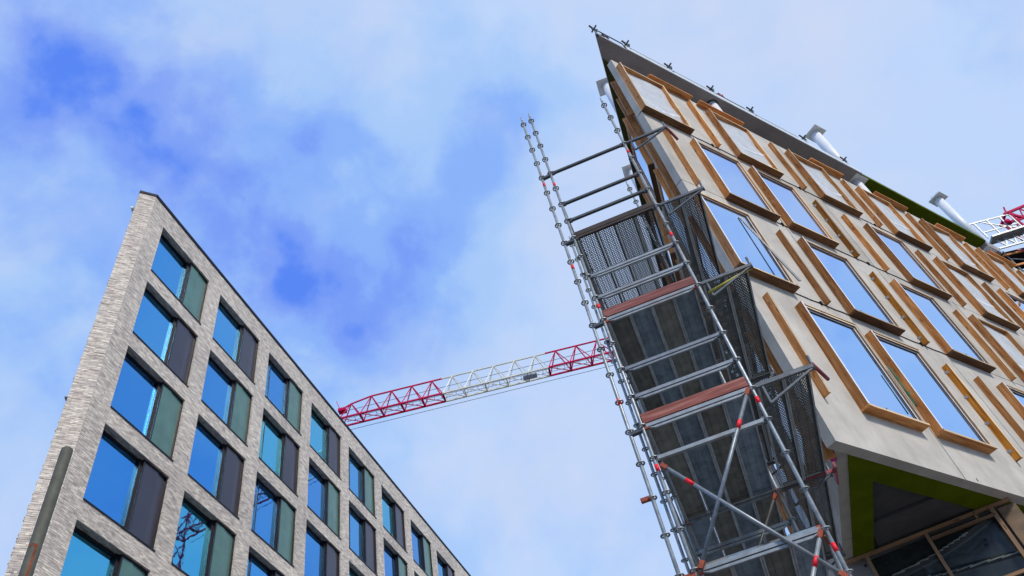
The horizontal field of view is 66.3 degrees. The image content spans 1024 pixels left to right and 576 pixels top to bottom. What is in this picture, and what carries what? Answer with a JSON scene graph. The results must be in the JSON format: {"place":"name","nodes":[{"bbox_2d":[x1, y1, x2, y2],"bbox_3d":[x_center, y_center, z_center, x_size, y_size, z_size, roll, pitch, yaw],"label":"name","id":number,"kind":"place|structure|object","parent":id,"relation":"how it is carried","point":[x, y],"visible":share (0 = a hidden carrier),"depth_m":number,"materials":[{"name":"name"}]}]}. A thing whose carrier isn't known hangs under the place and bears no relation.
{"place":"outdoors","nodes":[
{"label":"outdoors","id":0,"kind":"place"},
{"bbox_2d":[5,190,470,575],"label":"brick building","id":1,"kind":"structure","parent":0,"point":[203,429],"depth_m":29.80,"materials":[{"name":"brick"}]},
{"bbox_2d":[60,526,147,575],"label":"window","id":2,"kind":"structure","parent":1,"relation":"in","point":[85,556],"depth_m":21.90,"materials":[{"name":"blue glass"}]},
{"bbox_2d":[83,430,167,551],"bbox_3d":[-11.816,6.149,24.001,0.335,2.758,3.200,-20,-49,6],"label":"window","id":3,"kind":"structure","parent":1,"relation":"in","point":[125,488],"depth_m":24.11,"materials":[{"name":"blue glass"}]},
{"bbox_2d":[110,352,183,460],"bbox_3d":[-12.355,3.953,26.541,0.335,2.758,3.200,-20,-49,6],"label":"window","id":4,"kind":"structure","parent":1,"relation":"in","point":[146,403],"depth_m":26.69,"materials":[{"name":"blue glass"}]},
{"bbox_2d":[133,288,196,386],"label":"window","id":5,"kind":"structure","parent":1,"relation":"in","point":[167,336],"depth_m":29.24,"materials":[{"name":"blue"}]},
{"bbox_2d":[151,234,207,324],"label":"window","id":6,"kind":"structure","parent":1,"relation":"in","point":[181,278],"depth_m":31.82,"materials":[{"name":"blue"}]},
{"bbox_2d":[171,497,234,575],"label":"window","id":7,"kind":"structure","parent":1,"relation":"in","point":[203,546],"depth_m":26.88,"materials":[{"name":"blue glass"}]},
{"bbox_2d":[187,420,243,518],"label":"window","id":8,"kind":"structure","parent":1,"relation":"in","point":[214,465],"depth_m":29.35,"materials":[{"name":"blue glass"}]},
{"bbox_2d":[201,356,251,446],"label":"window","id":9,"kind":"structure","parent":1,"relation":"in","point":[224,396],"depth_m":31.92,"materials":[{"name":"blue glass"}]},
{"bbox_2d":[213,301,258,384],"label":"window","id":10,"kind":"structure","parent":1,"relation":"in","point":[235,339],"depth_m":34.48,"materials":[{"name":"blue"}]},
{"bbox_2d":[246,552,282,575],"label":"window","id":11,"kind":"structure","parent":1,"relation":"in","point":[255,567],"depth_m":29.76,"materials":[{"name":"blue"}]},
{"bbox_2d":[251,477,295,566],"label":"window","id":12,"kind":"structure","parent":1,"relation":"in","point":[273,518],"depth_m":32.02,"materials":[{"name":"blue glass"}]},
{"bbox_2d":[258,414,298,496],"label":"window","id":13,"kind":"structure","parent":1,"relation":"in","point":[277,450],"depth_m":34.59,"materials":[{"name":"blue glass"}]},
{"bbox_2d":[265,359,301,435],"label":"window","id":14,"kind":"structure","parent":1,"relation":"in","point":[284,395],"depth_m":37.15,"materials":[{"name":"blue glass"}]},
{"bbox_2d":[304,525,339,575],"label":"window","id":15,"kind":"structure","parent":1,"relation":"in","point":[321,558],"depth_m":34.89,"materials":[{"name":"blue glass"}]},
{"bbox_2d":[307,463,341,539],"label":"window","id":16,"kind":"structure","parent":1,"relation":"in","point":[323,499],"depth_m":37.27,"materials":[{"name":"blue glass"}]},
{"bbox_2d":[310,408,341,479],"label":"window","id":17,"kind":"structure","parent":1,"relation":"in","point":[324,440],"depth_m":39.83,"materials":[{"name":"clear glass"}]},
{"bbox_2d":[349,567,358,575],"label":"window","id":18,"kind":"structure","parent":1,"relation":"in","point":[351,572],"depth_m":37.58,"materials":[{"name":"clear glass"}]},
{"bbox_2d":[349,453,376,518],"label":"window","id":19,"kind":"structure","parent":1,"relation":"in","point":[361,482],"depth_m":42.51,"materials":[{"name":"blue"}]},
{"bbox_2d":[349,506,377,575],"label":"window","id":20,"kind":"structure","parent":1,"relation":"in","point":[362,536],"depth_m":39.94,"materials":[{"name":"blue"}]},
{"bbox_2d":[382,492,407,552],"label":"window","id":21,"kind":"structure","parent":1,"relation":"in","point":[393,516],"depth_m":45.17,"materials":[{"name":"clear glass"}]},
{"bbox_2d":[384,544,407,575],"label":"window","id":22,"kind":"structure","parent":1,"relation":"in","point":[395,565],"depth_m":42.94,"materials":[{"name":"blue glass"}]},
{"bbox_2d":[411,526,432,575],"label":"window","id":23,"kind":"structure","parent":1,"relation":"in","point":[421,548],"depth_m":47.86,"materials":[{"name":"blue glass"}]},
{"bbox_2d":[437,556,454,575],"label":"window","id":24,"kind":"structure","parent":1,"relation":"in","point":[443,569],"depth_m":50.93,"materials":[{"name":"blue"}]},
{"bbox_2d":[0,0,1023,575],"label":"sky","id":25,"kind":"structure","parent":0,"point":[363,175],"materials":[{"name":"blue"}]},
{"label":"ground","id":26,"kind":"structure","parent":0,"visible":0},
{"bbox_2d":[18,446,72,575],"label":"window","id":27,"kind":"structure","parent":26,"relation":"on","point":[33,551],"depth_m":3.22,"materials":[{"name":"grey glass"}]},
{"bbox_2d":[336,325,664,429],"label":"tower crane","id":28,"kind":"object","parent":26,"relation":"on","point":[529,377],"visible":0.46,"depth_m":89.90,"materials":[{"name":"paint"}]},
{"bbox_2d":[520,98,853,575],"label":"scaffold","id":29,"kind":"object","parent":26,"relation":"on","point":[699,423],"visible":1,"depth_m":11.50,"materials":[{"name":"metal"}]},
{"bbox_2d":[595,33,1023,575],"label":"concrete building","id":30,"kind":"structure","parent":26,"relation":"on","point":[897,318],"depth_m":18.01,"materials":[{"name":"beige concrete"}]},
{"bbox_2d":[588,25,608,38],"bbox_3d":[2.769,-8.025,24.834,0.738,0.645,0.262,31,-62,-32],"label":"guardrail clamp","id":31,"kind":"object","parent":30,"relation":"on","point":[595,31],"visible":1,"depth_m":24.84,"materials":[{"name":"metal"}]},
{"bbox_2d":[598,31,625,48],"bbox_3d":[3.189,-7.881,24.988,1.018,0.378,0.085,19,-56,-25],"label":"edge rail","id":32,"kind":"object","parent":30,"relation":"on","point":[613,39],"visible":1,"depth_m":25.09,"materials":[{"name":"metal"}]},
{"bbox_2d":[621,40,629,46],"bbox_3d":[3.763,-7.850,25.450,0.308,0.646,0.271,-14,-48,0],"label":"guardrail clamp","id":33,"kind":"object","parent":30,"relation":"attached to","point":[626,44],"visible":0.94,"depth_m":25.55,"materials":[{"name":"metal"}]},
{"bbox_2d":[623,118,661,210],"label":"window","id":34,"kind":"structure","parent":30,"relation":"in","point":[644,162],"depth_m":23.00,"materials":[{"name":"brown wood"}]},
{"bbox_2d":[616,62,694,135],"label":"window","id":35,"kind":"structure","parent":30,"relation":"in","point":[651,97],"depth_m":21.90,"materials":[{"name":"brown wood"}]},
{"bbox_2d":[649,211,680,281],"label":"window","id":36,"kind":"structure","parent":30,"relation":"in","point":[671,252],"depth_m":24.61,"materials":[{"name":"brown wood"}]},
{"bbox_2d":[664,62,674,72],"bbox_3d":[5.303,-7.332,26.224,0.308,0.646,0.271,-14,-48,0],"label":"guardrail clamp","id":37,"kind":"object","parent":30,"relation":"attached to","point":[669,67],"visible":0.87,"depth_m":26.32,"materials":[{"name":"metal"}]},
{"bbox_2d":[653,168,698,274],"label":"window","id":38,"kind":"structure","parent":30,"relation":"in","point":[665,193],"depth_m":20.74,"materials":[{"name":"brown wood"}]},
{"bbox_2d":[675,259,719,358],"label":"window","id":39,"kind":"structure","parent":30,"relation":"in","point":[676,260],"depth_m":22.45,"materials":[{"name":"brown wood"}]},
{"bbox_2d":[706,85,723,96],"bbox_3d":[7.071,-6.709,27.137,0.738,0.645,0.262,31,-62,-32],"label":"guardrail clamp","id":40,"kind":"object","parent":30,"relation":"attached to","point":[711,89],"visible":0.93,"depth_m":27.14,"materials":[{"name":"metal"}]},
{"bbox_2d":[688,216,746,342],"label":"window","id":41,"kind":"structure","parent":30,"relation":"in","point":[721,267],"depth_m":17.63,"materials":[{"name":"brown wood"}]},
{"bbox_2d":[690,137,780,222],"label":"window","id":42,"kind":"structure","parent":30,"relation":"in","point":[729,175],"depth_m":19.90,"materials":[{"name":"brown wood"}]},
{"bbox_2d":[713,326,760,430],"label":"window","id":43,"kind":"structure","parent":30,"relation":"in","point":[713,326],"depth_m":19.75,"materials":[{"name":"brown wood"}]},
{"bbox_2d":[705,108,783,178],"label":"window","id":44,"kind":"structure","parent":30,"relation":"in","point":[745,147],"depth_m":23.40,"materials":[{"name":"brown wood"}]},
{"bbox_2d":[692,193,799,293],"bbox_3d":[4.995,-1.030,17.034,1.687,2.708,0.302,19,-56,-25],"label":"window","id":45,"kind":"structure","parent":30,"relation":"in","point":[738,242],"depth_m":16.79,"materials":[{"name":"brown wood"}]},
{"bbox_2d":[748,331,816,485],"bbox_3d":[5.379,2.348,15.596,0.282,2.763,1.705,-20,-49,5],"label":"window","id":46,"kind":"structure","parent":30,"relation":"in","point":[749,331],"depth_m":15.18,"materials":[{"name":"brown wood"}]},
{"bbox_2d":[777,502,791,534],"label":"window","id":47,"kind":"structure","parent":30,"relation":"in","point":[788,531],"depth_m":20.45,"materials":[{"name":"brown wood"}]},
{"bbox_2d":[748,166,839,248],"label":"window","id":48,"kind":"structure","parent":30,"relation":"in","point":[795,213],"depth_m":20.82,"materials":[{"name":"brown wood"}]},
{"bbox_2d":[766,432,823,545],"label":"window","id":49,"kind":"structure","parent":30,"relation":"in","point":[773,467],"depth_m":18.33,"materials":[{"name":"brown wood"}]},
{"bbox_2d":[784,149,862,217],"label":"window","id":50,"kind":"structure","parent":30,"relation":"in","point":[815,175],"depth_m":24.88,"materials":[{"name":"brown wood"}]},
{"bbox_2d":[797,236,905,335],"bbox_3d":[7.927,-0.050,18.517,1.688,2.728,0.302,19,-56,-25],"label":"window","id":51,"kind":"structure","parent":30,"relation":"in","point":[851,290],"depth_m":18.32,"materials":[{"name":"brown wood"}]},
{"bbox_2d":[794,301,929,431],"bbox_3d":[6.671,1.486,15.153,1.694,2.805,0.302,19,-56,-25],"label":"window","id":52,"kind":"structure","parent":30,"relation":"in","point":[876,393],"depth_m":14.95,"materials":[{"name":"brown wood"}]},
{"bbox_2d":[855,186,932,251],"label":"window","id":53,"kind":"structure","parent":30,"relation":"in","point":[883,209],"depth_m":26.33,"materials":[{"name":"brown wood"}]},
{"bbox_2d":[863,223,952,300],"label":"window","id":54,"kind":"structure","parent":30,"relation":"in","point":[900,255],"depth_m":22.88,"materials":[{"name":"brown wood"}]},
{"bbox_2d":[864,330,997,454],"bbox_3d":[8.471,2.091,16.058,1.688,2.805,0.302,19,-56,-25],"label":"window","id":55,"kind":"structure","parent":30,"relation":"in","point":[947,418],"depth_m":15.88,"materials":[{"name":"brown wood"}]},
{"bbox_2d":[889,278,995,372],"bbox_3d":[10.909,0.960,20.004,1.717,2.701,0.302,19,-56,-25],"label":"window","id":56,"kind":"structure","parent":30,"relation":"in","point":[931,315],"depth_m":19.80,"materials":[{"name":"brown wood"}]},
{"bbox_2d":[918,218,994,282],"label":"window","id":57,"kind":"structure","parent":30,"relation":"in","point":[965,261],"depth_m":27.84,"materials":[{"name":"brown wood"}]},
{"bbox_2d":[932,256,1020,331],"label":"window","id":58,"kind":"structure","parent":30,"relation":"in","point":[972,291],"depth_m":24.42,"materials":[{"name":"brown wood"}]},
{"bbox_2d":[968,314,1023,381],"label":"window","id":59,"kind":"structure","parent":30,"relation":"in","point":[1000,339],"depth_m":21.79,"materials":[{"name":"brown wood"}]},
{"bbox_2d":[974,247,1023,298],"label":"window","id":60,"kind":"structure","parent":30,"relation":"in","point":[999,266],"depth_m":29.63,"materials":[{"name":"brown wood"}]},
{"bbox_2d":[996,382,1023,419],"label":"window","id":61,"kind":"structure","parent":30,"relation":"in","point":[1015,396],"depth_m":18.56,"materials":[{"name":"brown wood"}]},
{"bbox_2d":[996,288,1023,319],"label":"window","id":62,"kind":"structure","parent":30,"relation":"in","point":[1017,304],"depth_m":26.37,"materials":[{"name":"brown wood"}]},
{"bbox_2d":[1000,248,1023,271],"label":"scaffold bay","id":63,"kind":"object","parent":30,"relation":"attached to","point":[1016,256],"visible":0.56,"depth_m":34.02,"materials":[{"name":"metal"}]},
{"bbox_2d":[970,204,1023,249],"bbox_3d":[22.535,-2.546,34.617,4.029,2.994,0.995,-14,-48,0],"label":"tower crane","id":64,"kind":"object","parent":26,"relation":"on","point":[1010,233],"visible":0.99,"depth_m":34.56,"materials":[{"name":"metal"}]}
]}

